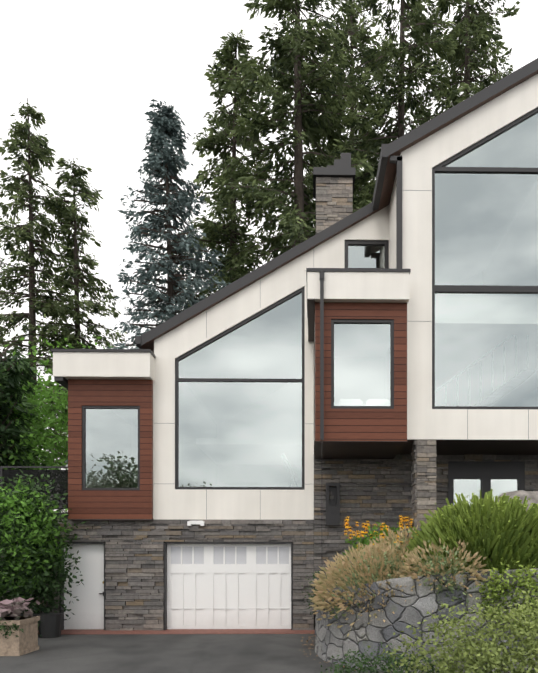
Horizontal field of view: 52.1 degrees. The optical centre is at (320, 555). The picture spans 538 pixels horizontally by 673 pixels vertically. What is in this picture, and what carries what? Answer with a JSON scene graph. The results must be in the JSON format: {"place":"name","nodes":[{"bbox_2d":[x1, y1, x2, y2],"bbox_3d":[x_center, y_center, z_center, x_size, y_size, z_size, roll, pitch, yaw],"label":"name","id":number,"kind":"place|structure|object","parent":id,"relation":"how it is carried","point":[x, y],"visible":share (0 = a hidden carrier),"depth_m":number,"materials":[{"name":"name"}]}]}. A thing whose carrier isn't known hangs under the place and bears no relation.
{"place":"outdoors","nodes":[
{"label":"outdoors","id":0,"kind":"place"},
{"bbox_2d":[0,477,77,598],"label":"shrub","id":1,"kind":"object","parent":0,"point":[9,502],"visible":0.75,"depth_m":11.45,"materials":[{"name":"green plant"}]},
{"bbox_2d":[61,99,230,465],"bbox_3d":[-7.160,-10.002,26.949,10.404,23.500,9.933,0,0,-1],"label":"blue spruce","id":2,"kind":"object","parent":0,"point":[156,142],"depth_m":26.02,"materials":[{"name":"plant"}]},
{"bbox_2d":[0,634,394,672],"bbox_3d":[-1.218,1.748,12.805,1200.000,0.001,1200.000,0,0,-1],"label":"asphalt ground","id":3,"kind":"structure","parent":0,"point":[173,653],"depth_m":9.56,"materials":[{"name":"grey asphalt"}]},
{"bbox_2d":[0,616,39,655],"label":"planter box","id":4,"kind":"object","parent":3,"relation":"on","point":[25,642],"visible":0.94,"depth_m":9.60,"materials":[{"name":"beige stone"}]},
{"bbox_2d":[0,617,23,638],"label":"trailing plant","id":5,"kind":"object","parent":4,"relation":"in","point":[4,628],"visible":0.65,"depth_m":9.48,"materials":[{"name":"green plant"}]},
{"bbox_2d":[0,597,39,619],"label":"potted plant","id":6,"kind":"object","parent":4,"relation":"in","point":[17,608],"visible":1,"depth_m":9.70,"materials":[{"name":"pink plant"}]},
{"bbox_2d":[0,345,47,511],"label":"tree","id":7,"kind":"object","parent":3,"relation":"on","point":[8,381],"depth_m":17.39,"materials":[{"name":"green plant"}]},
{"bbox_2d":[8,376,67,469],"bbox_3d":[-12.855,-3.606,20.669,7.264,7.542,6.117,0,0,-1],"label":"broadleaf","id":8,"kind":"object","parent":3,"relation":"on","point":[39,431],"visible":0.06,"depth_m":20.86,"materials":[{"name":"green plant"}]},
{"bbox_2d":[18,612,62,637],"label":"nursery pots","id":9,"kind":"object","parent":3,"relation":"on","point":[50,626],"visible":0.44,"depth_m":11.56,"materials":[{"name":"black plastic"}]},
{"bbox_2d":[0,469,87,636],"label":"shrub","id":10,"kind":"object","parent":3,"relation":"on","point":[50,594],"visible":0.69,"depth_m":11.76,"materials":[{"name":"green plant"}]},
{"bbox_2d":[0,98,94,463],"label":"fir","id":11,"kind":"object","parent":3,"relation":"on","point":[43,156],"depth_m":34.23,"materials":[{"name":"green plant"}]},
{"bbox_2d":[0,325,112,511],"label":"broadleaf","id":12,"kind":"object","parent":3,"relation":"on","point":[40,426],"visible":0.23,"depth_m":18.13,"materials":[{"name":"green plant"}]},
{"bbox_2d":[21,157,126,465],"bbox_3d":[-15.122,-12.002,35.574,8.369,27.500,9.447,0,0,-1],"label":"fir","id":13,"kind":"object","parent":3,"relation":"on","point":[65,230],"depth_m":35.04,"materials":[{"name":"green plant"}]},
{"bbox_2d":[1,519,313,630],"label":"stone base wall","id":14,"kind":"structure","parent":3,"relation":"on","point":[123,592],"depth_m":12.71,"materials":[{"name":"grey stone"}]},
{"bbox_2d":[68,519,305,520],"bbox_3d":[-2.971,-0.826,12.680,5.630,0.029,0.240,0,0,-1],"label":"flashing","id":15,"kind":"object","parent":14,"relation":"on","point":[128,520],"visible":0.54,"depth_m":12.64,"materials":[{"name":"brown metal"}]},
{"bbox_2d":[187,521,204,525],"bbox_3d":[-2.887,-0.752,12.701,0.380,0.120,0.160,0,0,-1],"label":"security light","id":16,"kind":"object","parent":14,"relation":"attached to","point":[200,523],"visible":0.95,"depth_m":12.62,"materials":[{"name":"white plastic"}]},
{"bbox_2d":[2,521,313,609],"bbox_3d":[-4.190,0.603,12.922,8.060,2.890,0.280,0,0,-1],"label":"stone base backing","id":17,"kind":"object","parent":3,"relation":"on","point":[205,535],"visible":0.04,"depth_m":12.79,"materials":[{"name":"grey stone"}]},
{"bbox_2d":[86,382,153,518],"bbox_3d":[-4.861,-2.442,14.693,1.909,3.200,4.120,0,0,-1],"label":"wing room","id":18,"kind":"object","parent":17,"relation":"on","point":[119,469],"visible":0.02,"depth_m":14.99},
{"bbox_2d":[0,466,67,519],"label":"fence","id":19,"kind":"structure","parent":18,"relation":"attached to","point":[61,483],"depth_m":13.04,"materials":[{"name":"black metal"}]},
{"bbox_2d":[53,352,154,381],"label":"wing fascia","id":20,"kind":"structure","parent":18,"relation":"attached to","point":[106,365],"depth_m":12.33,"materials":[{"name":"white paint"}]},
{"bbox_2d":[51,349,155,389],"bbox_3d":[-4.993,-4.302,15.536,2.230,0.700,6.470,0,0,-1],"label":"wing cap","id":21,"kind":"object","parent":20,"relation":"on","point":[63,381],"visible":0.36,"depth_m":12.31,"materials":[{"name":"black metal"}]},
{"bbox_2d":[68,379,152,518],"bbox_3d":[-4.830,-2.442,12.583,1.910,3.200,0.100,0,0,-1],"label":"wood siding","id":22,"kind":"object","parent":18,"relation":"attached to","point":[110,504],"visible":0.88,"depth_m":12.53,"materials":[{"name":"brown wood"}]},
{"bbox_2d":[82,406,139,489],"bbox_3d":[-4.811,-2.472,12.598,1.330,1.940,0.090,0,0,-1],"label":"wing window","id":23,"kind":"structure","parent":22,"relation":"in","point":[84,448],"depth_m":12.59,"materials":[{"name":"glass"}]},
{"bbox_2d":[59,542,292,629],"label":"opening frames","id":24,"kind":"structure","parent":17,"relation":"attached to","point":[165,586],"depth_m":12.73,"materials":[{"name":"black metal"}]},
{"bbox_2d":[64,544,103,628],"bbox_3d":[-5.529,0.726,12.848,0.990,2.015,0.090,0,0,-1],"label":"side door","id":25,"kind":"structure","parent":24,"relation":"attached to","point":[87,609],"depth_m":12.84,"materials":[{"name":"white metal"}]},
{"bbox_2d":[167,544,290,628],"bbox_3d":[-2.135,0.726,12.920,2.960,2.015,0.063,0,0,-1],"label":"garage door","id":26,"kind":"structure","parent":24,"relation":"attached to","point":[228,586],"depth_m":12.90,"materials":[{"name":"white metal"}]},
{"bbox_2d":[38,629,314,633],"bbox_3d":[-3.439,1.742,12.513,6.750,0.012,0.720,0,0,-1],"label":"apron strip","id":27,"kind":"object","parent":3,"relation":"on","point":[194,631],"visible":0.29,"depth_m":12.50,"materials":[{"name":"brick"}]},
{"bbox_2d":[166,29,285,307],"bbox_3d":[-4.941,-14.752,32.914,10.870,33.000,9.683,0,0,-1],"label":"fir","id":28,"kind":"object","parent":3,"relation":"on","point":[223,120],"depth_m":32.12,"materials":[{"name":"green plant"}]},
{"bbox_2d":[301,631,463,672],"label":"plant","id":29,"kind":"object","parent":3,"relation":"on","point":[313,645],"visible":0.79,"depth_m":10.54,"materials":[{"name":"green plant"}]},
{"bbox_2d":[321,641,458,672],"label":"shrub","id":30,"kind":"object","parent":3,"relation":"on","point":[390,660],"visible":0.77,"depth_m":7.04,"materials":[{"name":"green plant"}]},
{"bbox_2d":[314,460,517,629],"bbox_3d":[3.809,-0.312,13.027,7.940,4.120,0.300,0,0,-1],"label":"ground backing","id":31,"kind":"object","parent":3,"relation":"on","point":[478,482],"depth_m":12.87,"materials":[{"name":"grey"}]},
{"bbox_2d":[315,568,537,672],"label":"retaining wall","id":32,"kind":"structure","parent":3,"relation":"on","point":[412,609],"depth_m":8.19,"materials":[{"name":"stone"}]},
{"bbox_2d":[302,570,326,618],"bbox_3d":[0.057,0.676,10.076,0.815,1.060,1.257,0,0,-1],"label":"shrub","id":33,"kind":"object","parent":32,"relation":"on","point":[311,592],"visible":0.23,"depth_m":10.00,"materials":[{"name":"green plant"}]},
{"bbox_2d":[367,590,537,672],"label":"shrub","id":34,"kind":"object","parent":3,"relation":"on","point":[492,660],"visible":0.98,"depth_m":6.46,"materials":[{"name":"green plant"}]},
{"bbox_2d":[0,0,537,511],"label":"sky","id":35,"kind":"structure","parent":0,"point":[93,69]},
{"bbox_2d":[154,205,388,519],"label":"white wall","id":36,"kind":"structure","parent":0,"point":[171,502],"depth_m":12.76,"materials":[{"name":"white paint"}]},
{"bbox_2d":[169,270,305,519],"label":"panel joints","id":37,"kind":"object","parent":36,"relation":"attached to","point":[174,423],"visible":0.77,"depth_m":12.74,"materials":[{"name":"grey"}]},
{"bbox_2d":[175,286,304,489],"bbox_3d":[-1.886,-3.927,12.830,3.025,4.770,0.090,0,0,-1],"label":"big window","id":38,"kind":"structure","parent":36,"relation":"in","point":[254,317],"depth_m":12.82,"materials":[{"name":"glass"}]},
{"bbox_2d":[345,240,388,268],"bbox_3d":[1.081,-7.032,12.873,1.040,0.740,0.090,0,0,-1],"label":"small window","id":39,"kind":"structure","parent":36,"relation":"attached to","point":[373,243],"depth_m":12.84,"materials":[{"name":"glass"}]},
{"bbox_2d":[194,0,391,287],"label":"fir","id":40,"kind":"object","parent":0,"point":[322,85],"depth_m":29.35,"materials":[{"name":"green plant"}]},
{"bbox_2d":[307,299,314,341],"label":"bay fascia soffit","id":41,"kind":"structure","parent":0,"point":[311,318],"depth_m":11.58,"materials":[{"name":"black"}]},
{"bbox_2d":[303,0,395,208],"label":"fir","id":42,"kind":"object","parent":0,"point":[361,32],"depth_m":36.08,"materials":[{"name":"green plant"}]},
{"bbox_2d":[314,324,389,440],"bbox_3d":[0.784,-3.647,12.333,1.830,2.750,2.800,0,0,-1],"label":"bay room","id":43,"kind":"object","parent":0,"point":[364,358],"visible":0.06,"depth_m":13.67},
{"bbox_2d":[315,302,406,440],"bbox_3d":[0.805,-3.647,10.883,1.830,2.750,0.100,0,0,-1],"label":"wood siding","id":44,"kind":"object","parent":43,"relation":"attached to","point":[365,424],"visible":0.8,"depth_m":10.83,"materials":[{"name":"brown wood"}]},
{"bbox_2d":[307,272,408,303],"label":"bay fascia","id":45,"kind":"structure","parent":44,"relation":"attached to","point":[391,287],"depth_m":10.69,"materials":[{"name":"white paint"}]},
{"bbox_2d":[314,441,407,458],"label":"bay soffit","id":46,"kind":"structure","parent":44,"relation":"attached to","point":[360,449],"depth_m":11.64,"materials":[{"name":"brown wood"}]},
{"bbox_2d":[331,319,393,408],"bbox_3d":[0.834,-3.802,10.899,1.250,1.780,0.090,0,0,-1],"label":"bay window","id":47,"kind":"structure","parent":44,"relation":"attached to","point":[369,322],"depth_m":10.89,"materials":[{"name":"clear glass"}]},
{"bbox_2d":[334,399,389,405],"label":"window reflection","id":48,"kind":"object","parent":43,"relation":"in","point":[358,403],"depth_m":11.06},
{"bbox_2d":[322,551,418,625],"bbox_3d":[1.097,0.741,9.188,2.173,1.737,1.909,0,0,-1],"label":"lavender mound","id":49,"kind":"object","parent":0,"point":[392,568],"visible":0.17,"depth_m":8.86,"materials":[{"name":"green plant"}]},
{"bbox_2d":[342,515,417,566],"bbox_3d":[1.421,-0.083,10.669,1.720,1.471,2.656,0,0,-22],"label":"rudbeckia","id":50,"kind":"object","parent":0,"point":[365,539],"depth_m":11.10,"materials":[{"name":"plant"}]},
{"bbox_2d":[345,516,416,553],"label":"flowers","id":51,"kind":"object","parent":50,"relation":"attached to","point":[381,527],"visible":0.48,"depth_m":11.05,"materials":[{"name":"orange plant"}]},
{"bbox_2d":[315,0,474,207],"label":"fir","id":52,"kind":"object","parent":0,"point":[388,51],"depth_m":31.53,"materials":[{"name":"green plant"}]},
{"bbox_2d":[376,531,413,578],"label":"ornamental grass","id":53,"kind":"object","parent":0,"point":[403,542],"depth_m":9.68,"materials":[{"name":"green plant"}]},
{"bbox_2d":[389,152,401,268],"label":"side wall","id":54,"kind":"structure","parent":0,"point":[392,234],"depth_m":12.29,"materials":[{"name":"beige paint"}]},
{"bbox_2d":[401,540,486,606],"bbox_3d":[1.872,0.331,8.445,1.289,1.156,1.140,0,0,-1],"label":"lavender mound","id":55,"kind":"object","parent":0,"point":[447,573],"visible":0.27,"depth_m":8.13,"materials":[{"name":"green plant"}]},
{"bbox_2d":[393,0,520,132],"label":"fir","id":56,"kind":"object","parent":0,"point":[481,38],"depth_m":33.64,"materials":[{"name":"green plant"}]},
{"bbox_2d":[472,561,537,632],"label":"shrub","id":57,"kind":"object","parent":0,"point":[525,583],"visible":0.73,"depth_m":8.06,"materials":[{"name":"green plant"}]},
{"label":"terrace soil","id":58,"kind":"structure","parent":0,"visible":0},
{"bbox_2d":[309,537,424,636],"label":"lavender heads","id":59,"kind":"object","parent":58,"relation":"on","point":[322,586],"visible":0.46,"depth_m":8.70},
{"bbox_2d":[363,525,417,577],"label":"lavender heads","id":60,"kind":"object","parent":58,"relation":"on","point":[389,537],"visible":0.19,"depth_m":9.67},
{"bbox_2d":[411,440,416,530],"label":"side column","id":61,"kind":"structure","parent":58,"relation":"on","point":[414,482],"depth_m":11.26,"materials":[{"name":"stone"}]},
{"bbox_2d":[314,454,537,587],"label":"stone wall","id":62,"kind":"structure","parent":58,"relation":"on","point":[385,484],"depth_m":12.76,"materials":[{"name":"grey stone"}]},
{"bbox_2d":[326,483,339,525],"bbox_3d":[0.284,-1.187,12.676,0.320,0.970,0.140,0,0,-1],"label":"wall sconce","id":63,"kind":"object","parent":62,"relation":"attached to","point":[332,511],"depth_m":12.61,"materials":[{"name":"black metal"}]},
{"bbox_2d":[447,461,524,505],"bbox_3d":[3.882,-0.902,12.827,1.800,2.600,0.098,0,0,-1],"label":"french door","id":64,"kind":"structure","parent":62,"relation":"attached to","point":[485,472],"depth_m":12.78,"materials":[{"name":"black metal"}]},
{"bbox_2d":[416,440,435,530],"bbox_3d":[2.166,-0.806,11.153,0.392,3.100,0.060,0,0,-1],"label":"column","id":65,"kind":"structure","parent":58,"relation":"on","point":[426,490],"depth_m":11.14,"materials":[{"name":"stone"}]},
{"bbox_2d":[396,537,490,611],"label":"lavender heads","id":66,"kind":"object","parent":58,"relation":"on","point":[413,557],"visible":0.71,"depth_m":8.12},
{"bbox_2d":[403,491,537,574],"bbox_3d":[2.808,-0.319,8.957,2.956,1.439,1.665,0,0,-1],"label":"rosemary","id":67,"kind":"object","parent":58,"relation":"on","point":[516,538],"visible":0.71,"depth_m":8.45,"materials":[{"name":"green plant"}]},
{"bbox_2d":[404,489,537,564],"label":"rosemary shoots","id":68,"kind":"object","parent":67,"relation":"attached to","point":[426,527],"visible":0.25,"depth_m":8.59,"materials":[{"name":"green plant"}]},
{"bbox_2d":[490,490,537,566],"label":"boulder","id":69,"kind":"object","parent":58,"relation":"on","point":[532,495],"visible":0.08,"depth_m":9.54,"materials":[{"name":"stone"}]},
{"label":"lower levels of the house","id":70,"kind":"object","parent":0,"visible":0},
{"bbox_2d":[179,247,380,486],"bbox_3d":[-1.153,-4.522,16.966,5.550,7.440,7.800,0,0,-1],"label":"window glass","id":71,"kind":"object","parent":70,"relation":"on","point":[293,358],"depth_m":17.87,"materials":[{"name":"glass"}]},
{"bbox_2d":[280,453,297,486],"bbox_3d":[-0.652,-1.711,13.626,0.805,1.692,0.752,0,0,-1],"label":"telescope","id":72,"kind":"object","parent":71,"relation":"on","point":[289,471],"depth_m":13.64,"materials":[{"name":"grey"}]},
{"bbox_2d":[306,268,410,439],"bbox_3d":[0.728,-3.932,11.702,2.040,3.360,2.180,0,0,-1],"label":"gutter and downspout","id":73,"kind":"object","parent":70,"relation":"on","point":[321,270],"visible":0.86,"depth_m":10.61,"materials":[{"name":"black metal"}]},
{"bbox_2d":[377,114,537,406],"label":"interior wall","id":74,"kind":"structure","parent":70,"relation":"on","point":[513,246],"depth_m":14.71,"materials":[{"name":"white paint"}]},
{"bbox_2d":[141,58,537,352],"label":"roof slab","id":75,"kind":"structure","parent":74,"relation":"on","point":[397,147],"depth_m":12.63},
{"bbox_2d":[135,144,387,348],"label":"roof gutters","id":76,"kind":"object","parent":75,"relation":"attached to","point":[382,165],"visible":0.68,"depth_m":11.76,"materials":[{"name":"grey metal"}]},
{"bbox_2d":[316,177,352,233],"bbox_3d":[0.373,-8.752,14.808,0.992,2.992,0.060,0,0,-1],"label":"chimney","id":77,"kind":"object","parent":75,"relation":"on","point":[330,194],"visible":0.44,"depth_m":14.80,"materials":[{"name":"stone"}]},
{"bbox_2d":[313,153,355,198],"bbox_3d":[0.368,-10.612,15.203,1.140,0.720,0.990,0,0,-1],"label":"chimney cap","id":78,"kind":"object","parent":77,"relation":"on","point":[341,167],"visible":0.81,"depth_m":14.74,"materials":[{"name":"grey metal"}]},
{"bbox_2d":[389,155,401,268],"bbox_3d":[1.532,-6.852,11.096,0.250,2.481,0.085,0,0,-1],"label":"downspout","id":79,"kind":"object","parent":74,"relation":"attached to","point":[397,160],"visible":0.82,"depth_m":11.05,"materials":[{"name":"black metal"}]},
{"bbox_2d":[405,190,528,439],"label":"panel joints","id":80,"kind":"object","parent":74,"relation":"attached to","point":[431,321],"visible":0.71,"depth_m":11.16,"materials":[{"name":"grey"}]},
{"bbox_2d":[402,74,537,439],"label":"exterior wall","id":81,"kind":"structure","parent":74,"relation":"attached to","point":[420,161],"depth_m":11.15,"materials":[{"name":"beige paint"}]},
{"bbox_2d":[397,439,537,454],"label":"soffit","id":82,"kind":"structure","parent":81,"relation":"attached to","point":[482,447],"depth_m":11.93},
{"bbox_2d":[432,108,537,288],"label":"window","id":83,"kind":"structure","parent":74,"relation":"attached to","point":[440,168],"depth_m":11.24,"materials":[{"name":"glass"}]},
{"bbox_2d":[432,288,537,408],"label":"window pane","id":84,"kind":"structure","parent":74,"relation":"attached to","point":[453,291],"depth_m":11.24,"materials":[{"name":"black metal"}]},
{"bbox_2d":[435,335,535,405],"bbox_3d":[3.561,-3.927,12.573,2.450,2.750,1.000,0,0,-1],"label":"stair railing","id":85,"kind":"object","parent":74,"relation":"on","point":[517,378],"depth_m":12.08,"materials":[{"name":"white wood"}]}
]}

